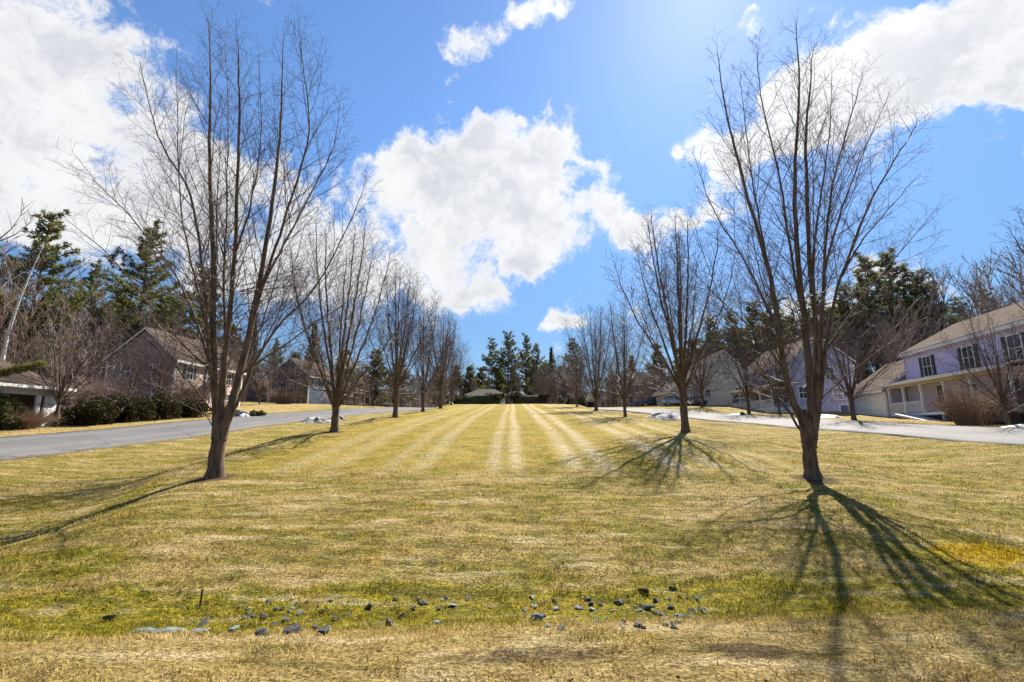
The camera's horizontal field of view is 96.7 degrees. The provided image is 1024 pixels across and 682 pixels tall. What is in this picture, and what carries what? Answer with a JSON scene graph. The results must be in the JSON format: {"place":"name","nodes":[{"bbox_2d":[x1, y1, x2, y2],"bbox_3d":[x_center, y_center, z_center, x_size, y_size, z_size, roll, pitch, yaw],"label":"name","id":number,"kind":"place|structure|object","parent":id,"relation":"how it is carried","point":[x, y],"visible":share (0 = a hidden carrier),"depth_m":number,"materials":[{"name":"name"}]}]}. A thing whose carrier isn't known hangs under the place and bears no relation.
{"place":"outdoors","nodes":[
{"label":"outdoors","id":0,"kind":"place"},
{"bbox_2d":[0,373,1023,681],"bbox_3d":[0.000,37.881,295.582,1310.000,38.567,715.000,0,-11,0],"label":"ground","id":1,"kind":"structure","parent":0,"point":[344,667],"depth_m":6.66,"materials":[{"name":"yellow plant"}]},
{"bbox_2d":[0,389,28,429],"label":"evergreen shrub","id":2,"kind":"object","parent":1,"relation":"on","point":[6,406],"visible":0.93,"depth_m":28.03,"materials":[{"name":"green plant"}]},
{"bbox_2d":[0,359,46,377],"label":"pine tree","id":3,"kind":"object","parent":1,"relation":"on","point":[16,369],"visible":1,"depth_m":26.50,"materials":[{"name":"green plant"}]},
{"bbox_2d":[1,240,52,359],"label":"birch tree","id":4,"kind":"object","parent":1,"relation":"on","point":[5,345],"visible":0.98,"depth_m":41.35,"materials":[{"name":"white plant"}]},
{"bbox_2d":[1,405,67,429],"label":"twiggy shrub","id":5,"kind":"object","parent":1,"relation":"on","point":[33,420],"visible":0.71,"depth_m":29.12,"materials":[{"name":"brown plant"}]},
{"bbox_2d":[0,358,76,425],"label":"carport","id":6,"kind":"object","parent":1,"relation":"on","point":[24,388],"visible":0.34,"depth_m":30.66,"materials":[{"name":"white paint"},{"name":"brown shingle"},{"name":"wood"}]},
{"bbox_2d":[0,207,97,370],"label":"pine tree","id":7,"kind":"object","parent":1,"relation":"on","point":[79,298],"visible":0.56,"depth_m":47.78,"materials":[{"name":"green plant"}]},
{"bbox_2d":[1,295,128,426],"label":"yard tree","id":8,"kind":"object","parent":1,"relation":"on","point":[60,396],"visible":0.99,"depth_m":31.59,"materials":[{"name":"brown plant"}]},
{"bbox_2d":[58,395,119,425],"bbox_3d":[-30.742,5.076,33.011,3.710,2.240,3.312,0,-11,0],"label":"evergreen shrub","id":9,"kind":"object","parent":1,"relation":"on","point":[84,413],"visible":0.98,"depth_m":32.38,"materials":[{"name":"green plant"}]},
{"bbox_2d":[64,259,116,381],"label":"pine tree","id":10,"kind":"object","parent":1,"relation":"on","point":[94,273],"visible":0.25,"depth_m":76.86,"materials":[{"name":"green plant"}]},
{"bbox_2d":[63,372,136,403],"bbox_3d":[-33.460,4.246,36.798,5.439,4.321,5.316,0,-11,0],"label":"twiggy shrub","id":11,"kind":"object","parent":1,"relation":"on","point":[99,391],"visible":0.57,"depth_m":36.38,"materials":[{"name":"brown plant"}]},
{"bbox_2d":[77,331,175,400],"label":"yard tree","id":12,"kind":"object","parent":1,"relation":"on","point":[122,370],"visible":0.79,"depth_m":42.03,"materials":[{"name":"brown plant"}]},
{"bbox_2d":[96,393,157,421],"bbox_3d":[-30.714,5.354,36.262,4.190,2.355,3.460,0,-11,0],"label":"evergreen shrub","id":13,"kind":"object","parent":1,"relation":"on","point":[129,413],"visible":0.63,"depth_m":35.76,"materials":[{"name":"green plant"}]},
{"bbox_2d":[75,219,195,354],"bbox_3d":[-50.876,-4.339,61.597,12.437,25.535,10.992,-5,-12,24],"label":"pine tree","id":14,"kind":"object","parent":1,"relation":"on","point":[121,298],"visible":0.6,"depth_m":61.20,"materials":[{"name":"green plant"}]},
{"bbox_2d":[134,392,181,419],"bbox_3d":[-30.593,5.593,39.151,3.990,2.468,3.576,0,-11,0],"label":"evergreen shrub","id":15,"kind":"object","parent":1,"relation":"on","point":[165,410],"visible":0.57,"depth_m":38.77,"materials":[{"name":"green plant"}]},
{"bbox_2d":[123,291,199,337],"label":"pine tree","id":16,"kind":"object","parent":1,"relation":"on","point":[159,305],"visible":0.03,"depth_m":89.86,"materials":[{"name":"green plant"}]},
{"bbox_2d":[152,627,187,634],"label":"slate slab","id":17,"kind":"structure","parent":1,"relation":"on","point":[170,628],"depth_m":4.29,"materials":[{"name":"grey stone"}]},
{"bbox_2d":[121,325,219,402],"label":"yard tree","id":18,"kind":"object","parent":1,"relation":"on","point":[172,369],"visible":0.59,"depth_m":45.58,"materials":[{"name":"brown plant"}]},
{"bbox_2d":[103,326,245,406],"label":"house","id":19,"kind":"structure","parent":1,"relation":"on","point":[154,342],"depth_m":48.72,"materials":[{"name":"brown"}]},
{"bbox_2d":[183,365,196,379],"bbox_3d":[-35.675,3.562,50.407,0.095,1.530,2.010,0,-11,0],"label":"window","id":20,"kind":"structure","parent":19,"relation":"in","point":[194,368],"depth_m":50.51,"materials":[{"name":"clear glass"}]},
{"bbox_2d":[162,375,210,404],"bbox_3d":[-33.300,5.460,46.848,5.092,4.015,5.042,0,-11,0],"label":"twiggy shrub","id":21,"kind":"object","parent":1,"relation":"on","point":[192,393],"visible":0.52,"depth_m":46.29,"materials":[{"name":"brown plant"}]},
{"bbox_2d":[177,397,211,417],"bbox_3d":[-30.123,6.192,42.620,3.317,2.096,2.752,0,-11,0],"label":"evergreen shrub","id":22,"kind":"object","parent":1,"relation":"on","point":[187,411],"visible":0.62,"depth_m":41.97,"materials":[{"name":"green plant"}]},
{"bbox_2d":[163,262,226,347],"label":"pine tree","id":23,"kind":"object","parent":1,"relation":"on","point":[189,319],"visible":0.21,"depth_m":72.65,"materials":[{"name":"green plant"}]},
{"bbox_2d":[42,0,390,478],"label":"maple tree","id":24,"kind":"object","parent":1,"relation":"on","point":[223,413],"visible":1,"depth_m":12.22,"materials":[{"name":"brown plant"}]},
{"bbox_2d":[181,333,262,398],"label":"yard tree","id":25,"kind":"object","parent":1,"relation":"on","point":[228,363],"visible":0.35,"depth_m":52.15,"materials":[{"name":"brown plant"}]},
{"bbox_2d":[217,324,256,369],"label":"pine tree","id":26,"kind":"object","parent":1,"relation":"on","point":[232,328],"visible":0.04,"depth_m":97.35,"materials":[{"name":"green plant"}]},
{"bbox_2d":[242,320,266,382],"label":"spruce tree","id":27,"kind":"object","parent":1,"relation":"on","point":[255,348],"visible":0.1,"depth_m":98.94,"materials":[{"name":"green plant"}]},
{"bbox_2d":[248,410,266,415],"bbox_3d":[-25.705,7.290,45.918,1.917,0.832,1.601,0,-11,0],"label":"evergreen shrub","id":28,"kind":"object","parent":1,"relation":"on","point":[257,413],"visible":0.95,"depth_m":45.57,"materials":[{"name":"green plant"}]},
{"bbox_2d":[244,359,285,403],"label":"yard tree","id":29,"kind":"object","parent":1,"relation":"on","point":[260,387],"visible":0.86,"depth_m":65.80,"materials":[{"name":"brown plant"}]},
{"bbox_2d":[263,338,284,378],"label":"pine tree","id":30,"kind":"object","parent":1,"relation":"on","point":[273,349],"visible":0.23,"depth_m":108.73,"materials":[{"name":"green plant"}]},
{"bbox_2d":[264,384,304,403],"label":"twiggy shrub","id":31,"kind":"object","parent":1,"relation":"on","point":[285,398],"visible":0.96,"depth_m":70.91,"materials":[{"name":"brown plant"}]},
{"bbox_2d":[241,358,335,403],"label":"house","id":32,"kind":"structure","parent":1,"relation":"on","point":[310,397],"depth_m":85.66,"materials":[{"name":"grey"}]},
{"bbox_2d":[282,623,300,634],"bbox_3d":[-1.815,2.386,3.747,0.127,0.065,0.141,12,16,40],"label":"slate rock","id":33,"kind":"object","parent":1,"relation":"on","point":[295,627],"visible":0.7,"depth_m":3.74,"materials":[{"name":"grey stone"}]},
{"bbox_2d":[281,353,326,403],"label":"yard tree","id":34,"kind":"object","parent":1,"relation":"on","point":[300,387],"visible":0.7,"depth_m":73.76,"materials":[{"name":"brown plant"}]},
{"bbox_2d":[299,416,330,422],"bbox_3d":[-17.921,7.237,41.924,3.892,0.616,2.358,0,-11,0],"label":"snow pile","id":35,"kind":"object","parent":1,"relation":"on","point":[316,419],"visible":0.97,"depth_m":41.40,"materials":[{"name":"white snow"}]},
{"bbox_2d":[304,322,327,365],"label":"spruce tree","id":36,"kind":"object","parent":1,"relation":"on","point":[313,343],"visible":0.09,"depth_m":105.39,"materials":[{"name":"green plant"}]},
{"bbox_2d":[334,349,360,399],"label":"pine tree","id":37,"kind":"object","parent":1,"relation":"on","point":[348,369],"visible":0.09,"depth_m":118.40,"materials":[{"name":"green plant"}]},
{"bbox_2d":[271,206,425,431],"bbox_3d":[-7.911,-1.013,20.663,6.866,10.308,6.506,-5,-12,26],"label":"maple tree","id":38,"kind":"object","parent":1,"relation":"on","point":[336,401],"visible":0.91,"depth_m":20.26,"materials":[{"name":"brown plant"}]},
{"bbox_2d":[344,360,380,405],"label":"yard tree","id":39,"kind":"object","parent":1,"relation":"on","point":[355,394],"visible":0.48,"depth_m":81.90,"materials":[{"name":"brown plant"}]},
{"bbox_2d":[359,348,391,405],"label":"pine tree","id":40,"kind":"object","parent":1,"relation":"on","point":[378,383],"visible":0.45,"depth_m":111.48,"materials":[{"name":"green plant"}]},
{"bbox_2d":[384,358,414,403],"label":"pine tree","id":41,"kind":"object","parent":1,"relation":"on","point":[402,383],"visible":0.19,"depth_m":121.24,"materials":[{"name":"green plant"}]},
{"bbox_2d":[355,255,450,416],"bbox_3d":[-8.059,-0.361,31.422,6.177,11.330,7.331,8,-13,-35],"label":"maple tree","id":42,"kind":"object","parent":1,"relation":"on","point":[397,368],"visible":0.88,"depth_m":31.14,"materials":[{"name":"brown plant"}]},
{"bbox_2d":[398,294,456,411],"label":"maple tree","id":43,"kind":"object","parent":1,"relation":"on","point":[421,368],"visible":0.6,"depth_m":41.24,"materials":[{"name":"brown plant"}]},
{"bbox_2d":[414,307,469,408],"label":"maple tree","id":44,"kind":"object","parent":1,"relation":"on","point":[442,378],"visible":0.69,"depth_m":51.18,"materials":[{"name":"brown plant"}]},
{"bbox_2d":[432,333,471,404],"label":"maple tree","id":45,"kind":"object","parent":1,"relation":"on","point":[456,373],"visible":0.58,"depth_m":61.00,"materials":[{"name":"brown plant"}]},
{"bbox_2d":[448,366,463,399],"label":"pine tree","id":46,"kind":"object","parent":1,"relation":"on","point":[457,385],"visible":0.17,"depth_m":129.19,"materials":[{"name":"green plant"}]},
{"bbox_2d":[457,365,484,395],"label":"pine tree","id":47,"kind":"object","parent":1,"relation":"on","point":[468,376],"visible":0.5,"depth_m":117.44,"materials":[{"name":"green plant"}]},
{"bbox_2d":[448,392,505,403],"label":"hedge","id":48,"kind":"object","parent":1,"relation":"on","point":[492,398],"visible":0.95,"depth_m":67.12,"materials":[{"name":"green plant"}]},
{"bbox_2d":[475,366,493,389],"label":"pine tree","id":49,"kind":"object","parent":1,"relation":"on","point":[480,378],"visible":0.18,"depth_m":123.57,"materials":[{"name":"green plant"}]},
{"bbox_2d":[465,389,506,403],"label":"house","id":50,"kind":"structure","parent":1,"relation":"on","point":[481,392],"depth_m":86.35,"materials":[{"name":"white"}]},
{"bbox_2d":[481,337,504,387],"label":"pine tree","id":51,"kind":"object","parent":1,"relation":"on","point":[492,348],"visible":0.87,"depth_m":108.74,"materials":[{"name":"green plant"}]},
{"bbox_2d":[490,331,523,403],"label":"pine tree","id":52,"kind":"object","parent":1,"relation":"on","point":[506,363],"visible":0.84,"depth_m":110.13,"materials":[{"name":"green plant"}]},
{"bbox_2d":[0,197,1023,407],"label":"woodland","id":53,"kind":"object","parent":1,"relation":"on","point":[975,299],"visible":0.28,"depth_m":61.71,"materials":[{"name":"brown plant"}]},
{"bbox_2d":[513,333,538,394],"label":"pine tree","id":54,"kind":"object","parent":1,"relation":"on","point":[527,357],"visible":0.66,"depth_m":116.06,"materials":[{"name":"green plant"}]},
{"bbox_2d":[508,393,550,403],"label":"hedge","id":55,"kind":"object","parent":1,"relation":"on","point":[528,399],"visible":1,"depth_m":67.22,"materials":[{"name":"green plant"}]},
{"bbox_2d":[525,343,549,394],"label":"pine tree","id":56,"kind":"object","parent":1,"relation":"on","point":[536,350],"visible":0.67,"depth_m":112.59,"materials":[{"name":"green plant"}]},
{"bbox_2d":[545,347,558,403],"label":"spruce tree","id":57,"kind":"object","parent":1,"relation":"on","point":[550,356],"visible":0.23,"depth_m":120.64,"materials":[{"name":"green plant"}]},
{"bbox_2d":[539,352,585,403],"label":"yard tree","id":58,"kind":"object","parent":1,"relation":"on","point":[564,391],"visible":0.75,"depth_m":73.65,"materials":[{"name":"brown plant"}]},
{"bbox_2d":[559,337,584,394],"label":"pine tree","id":59,"kind":"object","parent":1,"relation":"on","point":[571,355],"visible":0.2,"depth_m":113.05,"materials":[{"name":"green plant"}]},
{"bbox_2d":[558,342,593,406],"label":"maple tree","id":60,"kind":"object","parent":1,"relation":"on","point":[576,393],"visible":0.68,"depth_m":55.97,"materials":[{"name":"brown plant"}]},
{"bbox_2d":[575,395,587,406],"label":"evergreen shrub","id":61,"kind":"object","parent":1,"relation":"on","point":[582,400],"visible":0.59,"depth_m":80.79,"materials":[{"name":"green plant"}]},
{"bbox_2d":[558,306,628,410],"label":"maple tree","id":62,"kind":"object","parent":1,"relation":"on","point":[595,393],"visible":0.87,"depth_m":42.90,"materials":[{"name":"brown plant"}]},
{"bbox_2d":[581,392,611,407],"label":"house","id":63,"kind":"structure","parent":1,"relation":"on","point":[590,402],"depth_m":101.14,"materials":[{"name":"grey"}]},
{"bbox_2d":[596,365,633,406],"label":"yard tree","id":64,"kind":"object","parent":1,"relation":"on","point":[613,393],"visible":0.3,"depth_m":91.35,"materials":[{"name":"brown plant"}]},
{"bbox_2d":[583,299,653,416],"bbox_3d":[7.760,1.002,32.285,5.437,8.875,4.633,3,-11,-17],"label":"maple tree","id":65,"kind":"object","parent":1,"relation":"on","point":[625,369],"visible":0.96,"depth_m":31.94,"materials":[{"name":"brown plant"}]},
{"bbox_2d":[620,372,665,406],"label":"house","id":66,"kind":"structure","parent":1,"relation":"on","point":[637,392],"depth_m":94.88,"materials":[{"name":"beige"}]},
{"bbox_2d":[638,397,656,406],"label":"pickup truck","id":67,"kind":"object","parent":1,"relation":"on","point":[650,401],"visible":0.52,"depth_m":82.60,"materials":[{"name":"blue paint"}]},
{"bbox_2d":[645,343,672,381],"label":"pine tree","id":68,"kind":"object","parent":1,"relation":"on","point":[656,360],"visible":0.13,"depth_m":108.48,"materials":[{"name":"green plant"}]},
{"bbox_2d":[650,365,672,394],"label":"yard tree","id":69,"kind":"object","parent":1,"relation":"on","point":[661,378],"visible":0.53,"depth_m":79.94,"materials":[{"name":"brown plant"}]},
{"bbox_2d":[646,412,688,418],"bbox_3d":[16.127,7.928,48.173,6.049,0.788,3.173,0,-11,0],"label":"snow pile","id":70,"kind":"object","parent":1,"relation":"on","point":[663,415],"visible":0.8,"depth_m":47.32,"materials":[{"name":"white snow"}]},
{"bbox_2d":[661,396,679,405],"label":"parked car","id":71,"kind":"object","parent":1,"relation":"on","point":[673,400],"visible":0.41,"depth_m":72.83,"materials":[{"name":"silver metal"}]},
{"bbox_2d":[601,205,750,432],"bbox_3d":[7.571,-1.249,21.440,7.209,11.143,6.075,4,-12,-23],"label":"maple tree","id":72,"kind":"object","parent":1,"relation":"on","point":[683,368],"visible":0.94,"depth_m":20.78,"materials":[{"name":"brown plant"}]},
{"bbox_2d":[655,324,738,406],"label":"yard tree","id":73,"kind":"object","parent":1,"relation":"on","point":[704,377],"visible":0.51,"depth_m":66.93,"materials":[{"name":"brown plant"}]},
{"bbox_2d":[687,396,707,404],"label":"parked car","id":74,"kind":"object","parent":1,"relation":"on","point":[695,400],"visible":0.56,"depth_m":70.41,"materials":[{"name":"blue paint"}]},
{"bbox_2d":[652,349,744,405],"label":"house","id":75,"kind":"structure","parent":1,"relation":"on","point":[720,397],"depth_m":72.10,"materials":[{"name":"beige wood"}]},
{"bbox_2d":[689,316,736,365],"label":"pine tree","id":76,"kind":"object","parent":1,"relation":"on","point":[710,320],"visible":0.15,"depth_m":93.19,"materials":[{"name":"green plant"}]},
{"bbox_2d":[716,311,759,365],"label":"pine tree","id":77,"kind":"object","parent":1,"relation":"on","point":[735,335],"visible":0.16,"depth_m":91.00,"materials":[{"name":"green plant"}]},
{"bbox_2d":[708,321,797,412],"bbox_3d":[28.345,3.147,54.709,10.010,11.263,10.224,-10,-14,42],"label":"yard tree","id":78,"kind":"object","parent":1,"relation":"on","point":[746,389],"visible":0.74,"depth_m":53.87,"materials":[{"name":"brown plant"}]},
{"bbox_2d":[732,300,773,362],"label":"pine tree","id":79,"kind":"object","parent":1,"relation":"on","point":[751,324],"visible":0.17,"depth_m":93.46,"materials":[{"name":"green plant"}]},
{"bbox_2d":[750,293,794,353],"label":"pine tree","id":80,"kind":"object","parent":1,"relation":"on","point":[770,323],"visible":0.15,"depth_m":89.51,"materials":[{"name":"green plant"}]},
{"bbox_2d":[741,340,814,414],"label":"yard tree","id":81,"kind":"object","parent":1,"relation":"on","point":[772,368],"visible":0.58,"depth_m":49.82,"materials":[{"name":"brown plant"}]},
{"bbox_2d":[781,314,801,345],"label":"pine tree","id":82,"kind":"object","parent":1,"relation":"on","point":[786,318],"visible":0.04,"depth_m":97.62,"materials":[{"name":"green plant"}]},
{"bbox_2d":[727,337,857,412],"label":"house","id":83,"kind":"structure","parent":1,"relation":"on","point":[759,403],"depth_m":54.27,"materials":[{"name":"blue"}]},
{"bbox_2d":[798,386,806,398],"bbox_3d":[34.368,6.077,53.704,1.080,1.480,0.095,-1,-11,3],"label":"window","id":84,"kind":"structure","parent":83,"relation":"in","point":[802,392],"depth_m":53.68,"materials":[{"name":"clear glass"}]},
{"bbox_2d":[832,387,843,399],"bbox_3d":[38.262,6.187,53.475,1.180,1.480,0.095,-1,-11,3],"label":"window","id":85,"kind":"structure","parent":83,"relation":"in","point":[840,393],"depth_m":53.45,"materials":[{"name":"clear glass"}]},
{"bbox_2d":[664,7,970,479],"bbox_3d":[8.723,-3.354,13.586,8.870,14.369,5.854,0,-11,0],"label":"maple tree","id":86,"kind":"object","parent":1,"relation":"on","point":[808,418],"visible":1,"depth_m":12.23,"materials":[{"name":"brown plant"}]},
{"bbox_2d":[794,290,856,355],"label":"pine tree","id":87,"kind":"object","parent":1,"relation":"on","point":[837,317],"visible":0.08,"depth_m":79.36,"materials":[{"name":"green plant"}]},
{"bbox_2d":[823,285,871,380],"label":"pine tree","id":88,"kind":"object","parent":1,"relation":"on","point":[842,306],"visible":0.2,"depth_m":77.85,"materials":[{"name":"green plant"}]},
{"bbox_2d":[786,303,925,419],"bbox_3d":[27.416,1.543,36.775,8.771,9.869,8.958,3,-11,-17],"label":"yard tree","id":89,"kind":"object","parent":1,"relation":"on","point":[850,391],"visible":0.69,"depth_m":36.62,"materials":[{"name":"brown plant"}]},
{"bbox_2d":[832,252,930,369],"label":"pine tree","id":90,"kind":"object","parent":1,"relation":"on","point":[868,301],"visible":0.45,"depth_m":72.97,"materials":[{"name":"green plant"}]},
{"bbox_2d":[843,247,944,355],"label":"pine tree","id":91,"kind":"object","parent":1,"relation":"on","point":[887,257],"visible":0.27,"depth_m":75.41,"materials":[{"name":"green plant"}]},
{"bbox_2d":[895,268,965,351],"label":"pine tree","id":92,"kind":"object","parent":1,"relation":"on","point":[948,320],"visible":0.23,"depth_m":73.23,"materials":[{"name":"green plant"}]},
{"bbox_2d":[844,301,1023,422],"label":"house","id":93,"kind":"structure","parent":1,"relation":"on","point":[921,379],"depth_m":36.75,"materials":[{"name":"purple"}]},
{"bbox_2d":[855,394,886,416],"bbox_3d":[35.393,6.791,44.918,0.071,2.720,5.940,-3,-11,16],"label":"garage door","id":94,"kind":"structure","parent":93,"relation":"in","point":[877,409],"depth_m":44.47,"materials":[{"name":"white"}]},
{"bbox_2d":[918,354,936,376],"bbox_3d":[35.132,2.139,38.506,0.095,1.780,2.160,-3,-11,16],"label":"window","id":95,"kind":"structure","parent":93,"relation":"in","point":[926,363],"depth_m":38.47,"materials":[{"name":"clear glass"}]},
{"bbox_2d":[957,344,980,369],"bbox_3d":[33.693,1.219,33.595,0.095,1.780,2.160,-3,-11,16],"label":"window","id":96,"kind":"structure","parent":93,"relation":"in","point":[962,349],"depth_m":33.59,"materials":[{"name":"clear glass"}]},
{"bbox_2d":[1000,332,1023,361],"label":"window","id":97,"kind":"structure","parent":93,"relation":"in","point":[1018,336],"depth_m":29.38,"materials":[{"name":"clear glass"}]},
{"bbox_2d":[946,296,968,324],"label":"pine tree","id":98,"kind":"object","parent":1,"relation":"on","point":[956,299],"visible":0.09,"depth_m":82.46,"materials":[{"name":"green plant"}]},
{"bbox_2d":[917,381,1023,424],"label":"twiggy shrub","id":99,"kind":"object","parent":1,"relation":"on","point":[962,413],"visible":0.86,"depth_m":27.88,"materials":[{"name":"brown plant"}]},
{"bbox_2d":[932,308,1023,425],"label":"yard tree","id":100,"kind":"object","parent":1,"relation":"on","point":[1003,399],"visible":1,"depth_m":26.02,"materials":[{"name":"brown plant"}]},
{"bbox_2d":[966,287,993,319],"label":"pine tree","id":101,"kind":"object","parent":1,"relation":"on","point":[985,299],"visible":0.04,"depth_m":86.40,"materials":[{"name":"green plant"}]},
{"bbox_2d":[977,372,1023,424],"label":"twiggy shrub","id":102,"kind":"object","parent":1,"relation":"on","point":[1015,418],"visible":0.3,"depth_m":27.67,"materials":[{"name":"brown plant"}]},
{"bbox_2d":[988,204,1023,322],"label":"yard tree","id":103,"kind":"object","parent":1,"relation":"on","point":[1018,244],"visible":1,"depth_m":24.43,"materials":[{"name":"brown plant"}]},
{"bbox_2d":[0,407,1023,460],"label":"road","id":104,"kind":"structure","parent":0,"point":[25,446],"depth_m":27.18,"materials":[{"name":"grey asphalt"}]},
{"bbox_2d":[0,0,1023,394],"label":"sky","id":105,"kind":"structure","parent":0,"point":[512,144],"materials":[{"name":"blue"}]},
{"bbox_2d":[10,430,1021,681],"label":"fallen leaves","id":106,"kind":"object","parent":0,"point":[596,622],"visible":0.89,"depth_m":3.69,"materials":[{"name":"brown plant"}]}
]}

